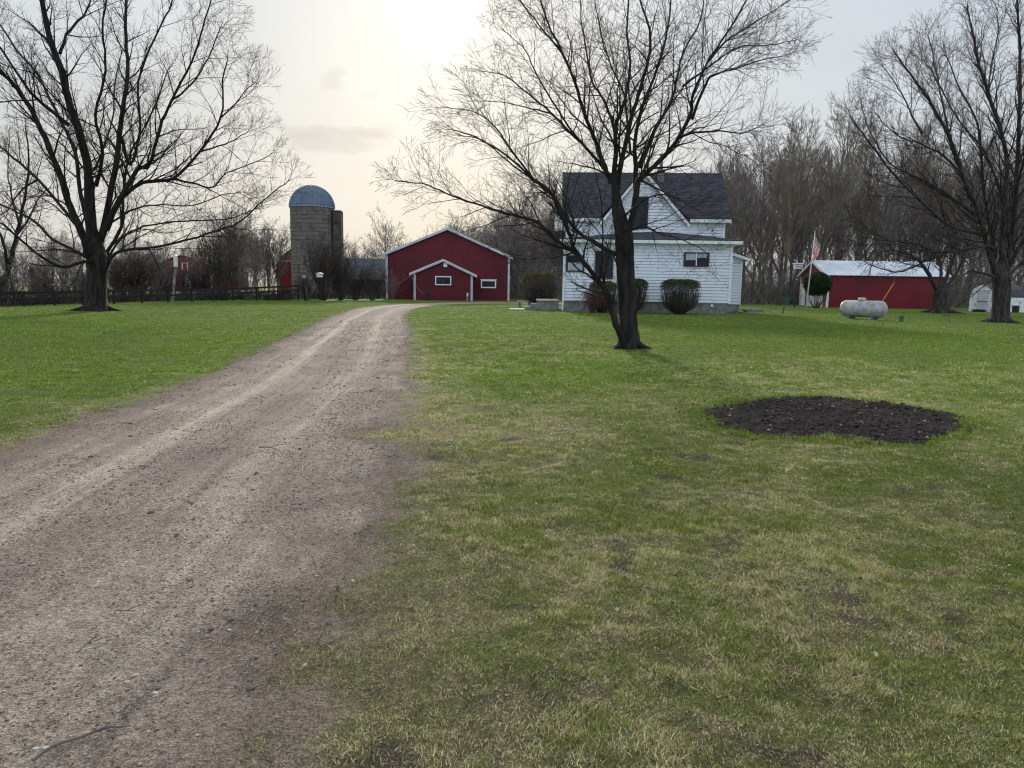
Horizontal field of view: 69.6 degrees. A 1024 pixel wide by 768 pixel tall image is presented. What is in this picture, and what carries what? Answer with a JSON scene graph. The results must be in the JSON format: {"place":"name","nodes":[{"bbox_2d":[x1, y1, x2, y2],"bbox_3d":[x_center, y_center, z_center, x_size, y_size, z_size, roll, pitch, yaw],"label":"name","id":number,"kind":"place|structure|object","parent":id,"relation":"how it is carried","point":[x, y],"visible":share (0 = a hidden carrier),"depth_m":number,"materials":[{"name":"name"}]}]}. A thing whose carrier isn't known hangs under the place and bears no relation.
{"place":"outdoors","nodes":[
{"label":"outdoors","id":0,"kind":"place"},
{"bbox_2d":[0,302,561,767],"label":"driveway","id":1,"kind":"structure","parent":0,"point":[92,610],"depth_m":4.29,"materials":[{"name":"gravel"}]},
{"bbox_2d":[31,723,130,761],"bbox_3d":[-1.393,1.143,2.381,0.282,0.026,0.050,-6,10,-41],"label":"fallen stick","id":2,"kind":"object","parent":1,"relation":"on","point":[37,756],"visible":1,"depth_m":2.38,"materials":[{"name":"brown wood"}]},
{"bbox_2d":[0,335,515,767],"bbox_3d":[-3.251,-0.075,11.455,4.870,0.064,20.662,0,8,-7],"label":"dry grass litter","id":3,"kind":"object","parent":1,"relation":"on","point":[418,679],"visible":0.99,"depth_m":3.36,"materials":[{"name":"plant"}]},
{"bbox_2d":[277,249,385,294],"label":"arched barn","id":4,"kind":"structure","parent":0,"point":[286,278],"depth_m":91.32,"materials":[{"name":"wood"}]},
{"bbox_2d":[8,278,774,301],"bbox_3d":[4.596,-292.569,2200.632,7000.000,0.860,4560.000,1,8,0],"label":"field","id":5,"kind":"structure","parent":0,"point":[259,283],"depth_m":179.87,"materials":[{"name":"plant"}]},
{"bbox_2d":[164,237,204,275],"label":"bare tree","id":6,"kind":"object","parent":5,"relation":"on","point":[191,256],"visible":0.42,"depth_m":89.23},
{"bbox_2d":[161,255,248,289],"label":"distant barn","id":7,"kind":"structure","parent":5,"relation":"on","point":[180,257],"depth_m":116.71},
{"bbox_2d":[189,191,255,275],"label":"bare tree","id":8,"kind":"object","parent":5,"relation":"on","point":[236,219],"visible":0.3,"depth_m":220.82,"materials":[{"name":"brown wood"}]},
{"bbox_2d":[359,204,410,258],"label":"bare tree","id":9,"kind":"object","parent":5,"relation":"on","point":[385,241],"visible":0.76,"depth_m":121.80,"materials":[{"name":"brown wood"}]},
{"bbox_2d":[489,160,557,261],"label":"bare tree","id":10,"kind":"object","parent":5,"relation":"on","point":[509,206],"visible":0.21,"depth_m":117.73,"materials":[{"name":"plant"}]},
{"bbox_2d":[502,246,562,299],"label":"thicket undergrowth","id":11,"kind":"object","parent":5,"relation":"on","point":[513,293],"visible":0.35,"depth_m":83.56,"materials":[{"name":"plant"}]},
{"bbox_2d":[703,139,771,254],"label":"bare tree","id":12,"kind":"object","parent":5,"relation":"on","point":[736,162],"visible":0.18,"depth_m":91.48,"materials":[{"name":"plant"}]},
{"bbox_2d":[705,117,792,286],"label":"bare tree","id":13,"kind":"object","parent":5,"relation":"on","point":[761,141],"visible":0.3,"depth_m":102.40,"materials":[{"name":"plant"}]},
{"bbox_2d":[718,143,786,289],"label":"bare tree","id":14,"kind":"object","parent":5,"relation":"on","point":[719,166],"visible":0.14,"depth_m":100.15,"materials":[{"name":"brown wood"}]},
{"bbox_2d":[803,132,870,260],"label":"bare tree","id":15,"kind":"object","parent":5,"relation":"on","point":[842,202],"visible":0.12,"depth_m":95.65,"materials":[{"name":"plant"}]},
{"bbox_2d":[811,164,872,260],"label":"bare tree","id":16,"kind":"object","parent":5,"relation":"on","point":[845,225],"visible":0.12,"depth_m":97.10,"materials":[{"name":"plant"}]},
{"bbox_2d":[827,213,870,260],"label":"bare tree","id":17,"kind":"object","parent":5,"relation":"on","point":[853,249],"visible":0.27,"depth_m":91.50,"materials":[{"name":"brown wood"}]},
{"bbox_2d":[823,97,935,260],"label":"bare tree","id":18,"kind":"object","parent":5,"relation":"on","point":[831,117],"visible":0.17,"depth_m":104.88,"materials":[{"name":"plant"}]},
{"bbox_2d":[737,241,1023,307],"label":"woodland undergrowth","id":19,"kind":"object","parent":5,"relation":"on","point":[773,292],"visible":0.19,"depth_m":76.09,"materials":[{"name":"plant"}]},
{"bbox_2d":[845,145,927,260],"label":"bare tree","id":20,"kind":"object","parent":5,"relation":"on","point":[893,194],"visible":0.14,"depth_m":100.20,"materials":[{"name":"plant"}]},
{"bbox_2d":[850,140,932,260],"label":"bare tree","id":21,"kind":"object","parent":5,"relation":"on","point":[897,200],"visible":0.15,"depth_m":88.52,"materials":[{"name":"plant"}]},
{"bbox_2d":[879,153,940,261],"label":"bare tree","id":22,"kind":"object","parent":5,"relation":"on","point":[914,220],"visible":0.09,"depth_m":99.92,"materials":[{"name":"plant"}]},
{"bbox_2d":[875,176,952,259],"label":"bare tree","id":23,"kind":"object","parent":5,"relation":"on","point":[912,221],"visible":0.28,"depth_m":88.38,"materials":[{"name":"brown wood"}]},
{"bbox_2d":[862,152,977,260],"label":"bare tree","id":24,"kind":"object","parent":5,"relation":"on","point":[936,181],"visible":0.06,"depth_m":105.30,"materials":[{"name":"plant"}]},
{"bbox_2d":[882,136,973,259],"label":"bare tree","id":25,"kind":"object","parent":5,"relation":"on","point":[943,171],"visible":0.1,"depth_m":106.75,"materials":[{"name":"plant"}]},
{"bbox_2d":[899,106,958,264],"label":"bare tree","id":26,"kind":"object","parent":5,"relation":"on","point":[931,164],"visible":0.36,"depth_m":94.38,"materials":[{"name":"plant"}]},
{"bbox_2d":[908,171,953,263],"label":"bare tree","id":27,"kind":"object","parent":5,"relation":"on","point":[924,225],"visible":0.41,"depth_m":84.95,"materials":[{"name":"brown wood"}]},
{"bbox_2d":[895,111,989,261],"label":"bare tree","id":28,"kind":"object","parent":5,"relation":"on","point":[936,146],"visible":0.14,"depth_m":112.84,"materials":[{"name":"plant"}]},
{"bbox_2d":[925,171,970,304],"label":"bare tree","id":29,"kind":"object","parent":5,"relation":"on","point":[950,221],"visible":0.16,"depth_m":87.74,"materials":[{"name":"plant"}]},
{"bbox_2d":[929,176,968,293],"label":"bare tree","id":30,"kind":"object","parent":5,"relation":"on","point":[952,218],"visible":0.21,"depth_m":87.23,"materials":[{"name":"plant"}]},
{"bbox_2d":[919,128,1002,266],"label":"bare tree","id":31,"kind":"object","parent":5,"relation":"on","point":[954,182],"visible":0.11,"depth_m":106.38,"materials":[{"name":"plant"}]},
{"bbox_2d":[922,156,1006,304],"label":"bare tree","id":32,"kind":"object","parent":5,"relation":"on","point":[963,264],"visible":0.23,"depth_m":85.05,"materials":[{"name":"brown wood"}]},
{"bbox_2d":[947,192,996,305],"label":"bare tree","id":33,"kind":"object","parent":5,"relation":"on","point":[970,266],"visible":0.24,"depth_m":82.58,"materials":[{"name":"brown wood"}]},
{"bbox_2d":[952,138,1023,301],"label":"bare tree","id":34,"kind":"object","parent":5,"relation":"on","point":[990,204],"visible":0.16,"depth_m":85.35,"materials":[{"name":"brown wood"}]},
{"bbox_2d":[983,140,1023,239],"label":"bare tree","id":35,"kind":"object","parent":5,"relation":"on","point":[1021,188],"visible":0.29,"depth_m":80.84,"materials":[{"name":"plant"}]},
{"bbox_2d":[0,292,1023,767],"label":"lawn","id":36,"kind":"structure","parent":0,"point":[310,698],"depth_m":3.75,"materials":[{"name":"plant"}]},
{"bbox_2d":[0,270,22,297],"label":"bare shrub","id":37,"kind":"object","parent":36,"relation":"on","point":[11,281],"visible":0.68,"depth_m":41.24,"materials":[{"name":"plant"}]},
{"bbox_2d":[0,253,51,296],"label":"bare shrub","id":38,"kind":"object","parent":36,"relation":"on","point":[34,280],"visible":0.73,"depth_m":42.73,"materials":[{"name":"brown wood"}]},
{"bbox_2d":[0,110,73,287],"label":"leaning tree","id":39,"kind":"object","parent":36,"relation":"on","point":[16,231],"visible":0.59,"depth_m":45.47,"materials":[{"name":"brown plant"}]},
{"bbox_2d":[16,265,63,297],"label":"bare shrub","id":40,"kind":"object","parent":36,"relation":"on","point":[47,283],"visible":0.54,"depth_m":44.12,"materials":[{"name":"plant"}]},
{"bbox_2d":[30,256,84,295],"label":"bare shrub","id":41,"kind":"object","parent":36,"relation":"on","point":[64,279],"visible":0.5,"depth_m":45.72,"materials":[{"name":"brown wood"}]},
{"bbox_2d":[38,247,86,295],"bbox_3d":[-28.313,-6.965,46.842,4.032,3.617,3.431,0,8,-6],"label":"bare shrub","id":42,"kind":"object","parent":36,"relation":"on","point":[70,275],"visible":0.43,"depth_m":46.62,"materials":[{"name":"brown wood"}]},
{"bbox_2d":[107,253,141,295],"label":"bare shrub","id":43,"kind":"object","parent":36,"relation":"on","point":[120,282],"visible":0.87,"depth_m":50.62,"materials":[{"name":"plant"}]},
{"bbox_2d":[110,251,171,293],"bbox_3d":[-26.465,-7.750,52.579,3.756,3.704,3.839,-1,8,-11],"label":"bare shrub","id":44,"kind":"object","parent":36,"relation":"on","point":[143,278],"visible":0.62,"depth_m":52.18,"materials":[{"name":"plant"}]},
{"bbox_2d":[112,236,179,294],"bbox_3d":[-26.473,-8.309,52.924,5.515,4.763,4.693,-6,11,-44],"label":"bare shrub","id":45,"kind":"object","parent":36,"relation":"on","point":[151,258],"visible":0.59,"depth_m":53.16,"materials":[{"name":"brown wood"}]},
{"bbox_2d":[0,285,298,305],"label":"rail fence","id":46,"kind":"object","parent":36,"relation":"on","point":[23,298],"visible":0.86,"depth_m":47.33,"materials":[{"name":"black wood"}]},
{"bbox_2d":[0,0,313,311],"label":"shade tree","id":47,"kind":"object","parent":36,"relation":"on","point":[96,255],"visible":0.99,"depth_m":33.08,"materials":[{"name":"brown plant"}]},
{"bbox_2d":[152,266,188,292],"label":"bare shrub","id":48,"kind":"object","parent":36,"relation":"on","point":[166,282],"visible":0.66,"depth_m":54.87,"materials":[{"name":"plant"}]},
{"bbox_2d":[166,261,205,298],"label":"bare shrub","id":49,"kind":"object","parent":36,"relation":"on","point":[188,284],"visible":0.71,"depth_m":56.36,"materials":[{"name":"plant"}]},
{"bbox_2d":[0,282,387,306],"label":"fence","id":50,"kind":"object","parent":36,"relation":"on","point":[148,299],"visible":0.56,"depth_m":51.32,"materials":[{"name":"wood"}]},
{"bbox_2d":[188,237,240,299],"bbox_3d":[-23.274,-9.067,57.513,3.868,5.159,3.734,3,8,12],"label":"bare shrub","id":51,"kind":"object","parent":36,"relation":"on","point":[210,285],"visible":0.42,"depth_m":57.05,"materials":[{"name":"plant"}]},
{"bbox_2d":[195,218,248,300],"bbox_3d":[-21.877,-9.507,56.020,3.901,6.516,4.850,-4,9,-31],"label":"bare shrub","id":52,"kind":"object","parent":36,"relation":"on","point":[217,275],"visible":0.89,"depth_m":55.96,"materials":[{"name":"plant"}]},
{"bbox_2d":[194,207,257,290],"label":"bare tree","id":53,"kind":"object","parent":36,"relation":"on","point":[225,230],"visible":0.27,"depth_m":82.19,"materials":[{"name":"brown wood"}]},
{"bbox_2d":[218,214,271,299],"bbox_3d":[-21.714,-10.176,59.337,4.451,6.989,3.788,8,10,42],"label":"bare shrub","id":54,"kind":"object","parent":36,"relation":"on","point":[254,260],"visible":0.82,"depth_m":59.33,"materials":[{"name":"plant"}]},
{"bbox_2d":[232,227,283,286],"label":"bare tree","id":55,"kind":"object","parent":36,"relation":"on","point":[250,234],"visible":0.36,"depth_m":80.55,"materials":[{"name":"plant"}]},
{"bbox_2d":[247,213,290,292],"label":"bare tree","id":56,"kind":"object","parent":36,"relation":"on","point":[279,243],"visible":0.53,"depth_m":85.01,"materials":[{"name":"brown wood"}]},
{"bbox_2d":[248,223,290,299],"bbox_3d":[-20.249,-10.207,61.322,3.556,6.550,3.683,5,9,26],"label":"bare shrub","id":57,"kind":"object","parent":36,"relation":"on","point":[269,275],"visible":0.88,"depth_m":61.21,"materials":[{"name":"plant"}]},
{"bbox_2d":[289,184,343,296],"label":"silo","id":58,"kind":"object","parent":36,"relation":"on","point":[314,213],"visible":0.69,"depth_m":74.92,"materials":[{"name":"concrete"}]},
{"bbox_2d":[296,231,349,299],"bbox_3d":[-15.788,-9.919,61.859,4.378,5.948,4.283,2,8,9],"label":"bare shrub","id":59,"kind":"object","parent":36,"relation":"on","point":[320,282],"visible":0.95,"depth_m":61.88,"materials":[{"name":"plant"}]},
{"bbox_2d":[324,250,359,299],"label":"bare shrub","id":60,"kind":"object","parent":36,"relation":"on","point":[341,286],"visible":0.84,"depth_m":63.21,"materials":[{"name":"plant"}]},
{"bbox_2d":[338,266,370,299],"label":"bare shrub","id":61,"kind":"object","parent":36,"relation":"on","point":[353,286],"visible":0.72,"depth_m":65.27,"materials":[{"name":"plant"}]},
{"bbox_2d":[351,260,392,299],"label":"bare shrub","id":62,"kind":"object","parent":36,"relation":"on","point":[372,281],"visible":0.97,"depth_m":65.18,"materials":[{"name":"plant"}]},
{"bbox_2d":[379,270,402,299],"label":"bare shrub","id":63,"kind":"object","parent":36,"relation":"on","point":[391,289],"visible":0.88,"depth_m":68.36,"materials":[{"name":"plant"}]},
{"bbox_2d":[382,227,512,300],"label":"red barn","id":64,"kind":"structure","parent":36,"relation":"on","point":[459,270],"depth_m":71.12,"materials":[{"name":"wood"}]},
{"bbox_2d":[457,215,499,249],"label":"bare tree","id":65,"kind":"object","parent":36,"relation":"on","point":[478,234],"visible":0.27,"depth_m":88.79,"materials":[{"name":"brown wood"}]},
{"bbox_2d":[2,328,1023,767],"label":"dead leaves","id":66,"kind":"object","parent":36,"relation":"on","point":[624,578],"visible":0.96,"depth_m":3.69,"materials":[{"name":"brown plant"}]},
{"bbox_2d":[481,184,547,279],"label":"bare tree","id":67,"kind":"object","parent":36,"relation":"on","point":[519,228],"visible":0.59,"depth_m":85.55,"materials":[{"name":"brown wood"}]},
{"bbox_2d":[521,273,557,303],"bbox_3d":[1.891,-6.366,50.085,2.666,2.410,2.745,1,8,0],"label":"clipped yew","id":68,"kind":"object","parent":36,"relation":"on","point":[546,293],"visible":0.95,"depth_m":49.67,"materials":[{"name":"plant"}]},
{"bbox_2d":[524,299,558,309],"bbox_3d":[1.872,-5.079,47.341,2.108,0.758,2.300,1,8,0],"label":"concrete stoop","id":69,"kind":"object","parent":36,"relation":"on","point":[546,304],"visible":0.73,"depth_m":46.26,"materials":[{"name":"concrete"}]},
{"bbox_2d":[523,179,564,273],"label":"bare tree","id":70,"kind":"object","parent":36,"relation":"on","point":[548,225],"visible":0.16,"depth_m":92.43,"materials":[{"name":"brown wood"}]},
{"bbox_2d":[524,161,565,272],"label":"bare tree","id":71,"kind":"object","parent":36,"relation":"on","point":[558,196],"visible":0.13,"depth_m":90.57,"materials":[{"name":"brown wood"}]},
{"bbox_2d":[582,291,604,312],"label":"red twig bush","id":72,"kind":"object","parent":36,"relation":"on","point":[592,303],"visible":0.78,"depth_m":42.16,"materials":[{"name":"plant"}]},
{"bbox_2d":[369,0,831,349],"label":"lawn tree","id":73,"kind":"object","parent":36,"relation":"on","point":[625,326],"visible":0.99,"depth_m":17.12,"materials":[{"name":"brown plant"}]},
{"bbox_2d":[588,281,617,312],"bbox_3d":[5.275,-5.096,42.883,1.915,1.909,1.927,1,8,0],"label":"clipped yew","id":74,"kind":"object","parent":36,"relation":"on","point":[602,308],"visible":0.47,"depth_m":42.55,"materials":[{"name":"plant"}]},
{"bbox_2d":[616,278,650,310],"bbox_3d":[6.993,-5.132,42.687,2.058,2.085,2.025,1,8,0],"label":"clipped yew","id":75,"kind":"object","parent":36,"relation":"on","point":[640,284],"visible":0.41,"depth_m":42.26,"materials":[{"name":"green plant"}]},
{"bbox_2d":[555,152,748,313],"bbox_3d":[8.912,-9.705,47.707,12.283,10.450,8.770,1,8,3],"label":"farmhouse","id":76,"kind":"object","parent":36,"relation":"on","point":[715,299],"visible":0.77,"depth_m":44.72,"materials":[{"name":"wood"}]},
{"bbox_2d":[566,255,584,271],"bbox_3d":[3.807,-7.257,44.325,1.102,0.995,0.070,1,8,3],"label":"window","id":77,"kind":"structure","parent":76,"relation":"in","point":[570,266],"depth_m":44.33,"materials":[{"name":"white glass"}]},
{"bbox_2d":[595,251,613,278],"bbox_3d":[5.531,-7.174,44.226,1.107,1.655,0.070,1,8,3],"label":"window","id":78,"kind":"structure","parent":76,"relation":"in","point":[611,259],"depth_m":44.21,"materials":[{"name":"black glass"}]},
{"bbox_2d":[632,196,648,228],"bbox_3d":[7.915,-10.610,45.537,0.999,1.940,0.070,1,8,3],"label":"window","id":79,"kind":"structure","parent":76,"relation":"in","point":[638,219],"depth_m":45.54,"materials":[{"name":"black glass"}]},
{"bbox_2d":[683,252,709,266],"bbox_3d":[10.990,-7.419,43.846,1.493,0.844,0.070,1,8,3],"label":"window","id":80,"kind":"structure","parent":76,"relation":"in","point":[692,256],"depth_m":43.84,"materials":[{"name":"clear glass"}]},
{"bbox_2d":[659,279,701,314],"bbox_3d":[9.638,-5.036,42.303,2.552,2.081,2.513,1,8,0],"label":"clipped yew","id":81,"kind":"object","parent":36,"relation":"on","point":[681,300],"visible":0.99,"depth_m":41.86,"materials":[{"name":"green plant"}]},
{"bbox_2d":[725,161,762,262],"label":"bare tree","id":82,"kind":"object","parent":36,"relation":"on","point":[736,214],"visible":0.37,"depth_m":71.29,"materials":[{"name":"plant"}]},
{"bbox_2d":[717,143,774,261],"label":"bare tree","id":83,"kind":"object","parent":36,"relation":"on","point":[745,221],"visible":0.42,"depth_m":86.25,"materials":[{"name":"plant"}]},
{"bbox_2d":[710,149,805,302],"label":"bare tree","id":84,"kind":"object","parent":36,"relation":"on","point":[755,262],"visible":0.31,"depth_m":79.39,"materials":[{"name":"plant"}]},
{"bbox_2d":[727,135,812,303],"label":"bare tree","id":85,"kind":"object","parent":36,"relation":"on","point":[760,203],"visible":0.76,"depth_m":74.35,"materials":[{"name":"brown wood"}]},
{"bbox_2d":[744,181,800,302],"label":"bare tree","id":86,"kind":"object","parent":36,"relation":"on","point":[769,267],"visible":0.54,"depth_m":76.43,"materials":[{"name":"brown wood"}]},
{"bbox_2d":[762,103,835,304],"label":"bare tree","id":87,"kind":"object","parent":36,"relation":"on","point":[787,245],"visible":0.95,"depth_m":71.36,"materials":[{"name":"plant"}]},
{"bbox_2d":[774,125,834,303],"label":"bare tree","id":88,"kind":"object","parent":36,"relation":"on","point":[792,254],"visible":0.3,"depth_m":78.12,"materials":[{"name":"plant"}]},
{"bbox_2d":[778,139,835,264],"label":"bare tree","id":89,"kind":"object","parent":36,"relation":"on","point":[809,245],"visible":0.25,"depth_m":85.71,"materials":[{"name":"plant"}]},
{"bbox_2d":[763,139,856,259],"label":"bare tree","id":90,"kind":"object","parent":36,"relation":"on","point":[839,239],"visible":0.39,"depth_m":76.95,"materials":[{"name":"plant"}]},
{"bbox_2d":[803,271,832,307],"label":"evergreen bush","id":91,"kind":"object","parent":36,"relation":"on","point":[821,283],"visible":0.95,"depth_m":60.89,"materials":[{"name":"green plant"}]},
{"bbox_2d":[768,131,882,303],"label":"bare tree","id":92,"kind":"object","parent":36,"relation":"on","point":[807,229],"visible":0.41,"depth_m":76.51,"materials":[{"name":"brown wood"}]},
{"bbox_2d":[798,109,873,259],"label":"bare tree","id":93,"kind":"object","parent":36,"relation":"on","point":[822,241],"visible":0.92,"depth_m":70.95,"materials":[{"name":"plant"}]},
{"bbox_2d":[674,394,1008,446],"bbox_3d":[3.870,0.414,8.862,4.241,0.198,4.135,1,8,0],"label":"soil bed","id":94,"kind":"object","parent":36,"relation":"on","point":[779,430],"visible":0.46,"depth_m":8.54,"materials":[{"name":"soil"}]},
{"bbox_2d":[808,121,898,260],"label":"bare tree","id":95,"kind":"object","parent":36,"relation":"on","point":[858,246],"visible":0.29,"depth_m":84.41,"materials":[{"name":"plant"}]},
{"bbox_2d":[844,186,879,260],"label":"bare tree","id":96,"kind":"object","parent":36,"relation":"on","point":[862,234],"visible":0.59,"depth_m":78.37,"materials":[{"name":"plant"}]},
{"bbox_2d":[840,298,887,319],"bbox_3d":[18.652,-3.992,39.077,0.896,1.180,2.496,-4,9,-33],"label":"propane tank","id":97,"kind":"object","parent":36,"relation":"on","point":[863,307],"visible":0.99,"depth_m":38.70,"materials":[{"name":"metal"}]},
{"bbox_2d":[843,123,905,260],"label":"bare tree","id":98,"kind":"object","parent":36,"relation":"on","point":[867,171],"visible":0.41,"depth_m":83.61,"materials":[{"name":"plant"}]},
{"bbox_2d":[798,260,951,308],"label":"machine shed","id":99,"kind":"structure","parent":36,"relation":"on","point":[914,290],"depth_m":65.31,"materials":[{"name":"metal"}]},
{"bbox_2d":[860,179,904,260],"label":"bare tree","id":100,"kind":"object","parent":36,"relation":"on","point":[892,221],"visible":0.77,"depth_m":74.84,"materials":[{"name":"brown wood"}]},
{"bbox_2d":[854,141,934,261],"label":"bare tree","id":101,"kind":"object","parent":36,"relation":"on","point":[905,213],"visible":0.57,"depth_m":81.82,"materials":[{"name":"plant"}]},
{"bbox_2d":[847,196,982,313],"bbox_3d":[28.277,-9.361,53.084,13.167,8.643,6.496,-4,9,-31],"label":"gnarled tree","id":102,"kind":"object","parent":36,"relation":"on","point":[939,302],"visible":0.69,"depth_m":53.12,"materials":[{"name":"brown plant"}]},
{"bbox_2d":[827,0,1023,322],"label":"yard tree","id":103,"kind":"object","parent":36,"relation":"on","point":[1001,263],"visible":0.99,"depth_m":36.03,"materials":[{"name":"brown plant"}]},
{"bbox_2d":[934,191,1017,282],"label":"bare tree","id":104,"kind":"object","parent":36,"relation":"on","point":[986,226],"visible":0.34,"depth_m":77.64,"materials":[{"name":"brown wood"}]},
{"bbox_2d":[968,284,1023,312],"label":"garden shed","id":105,"kind":"structure","parent":36,"relation":"on","point":[982,300],"depth_m":57.95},
{"bbox_2d":[0,0,1023,288],"label":"sky","id":106,"kind":"structure","parent":0,"point":[347,73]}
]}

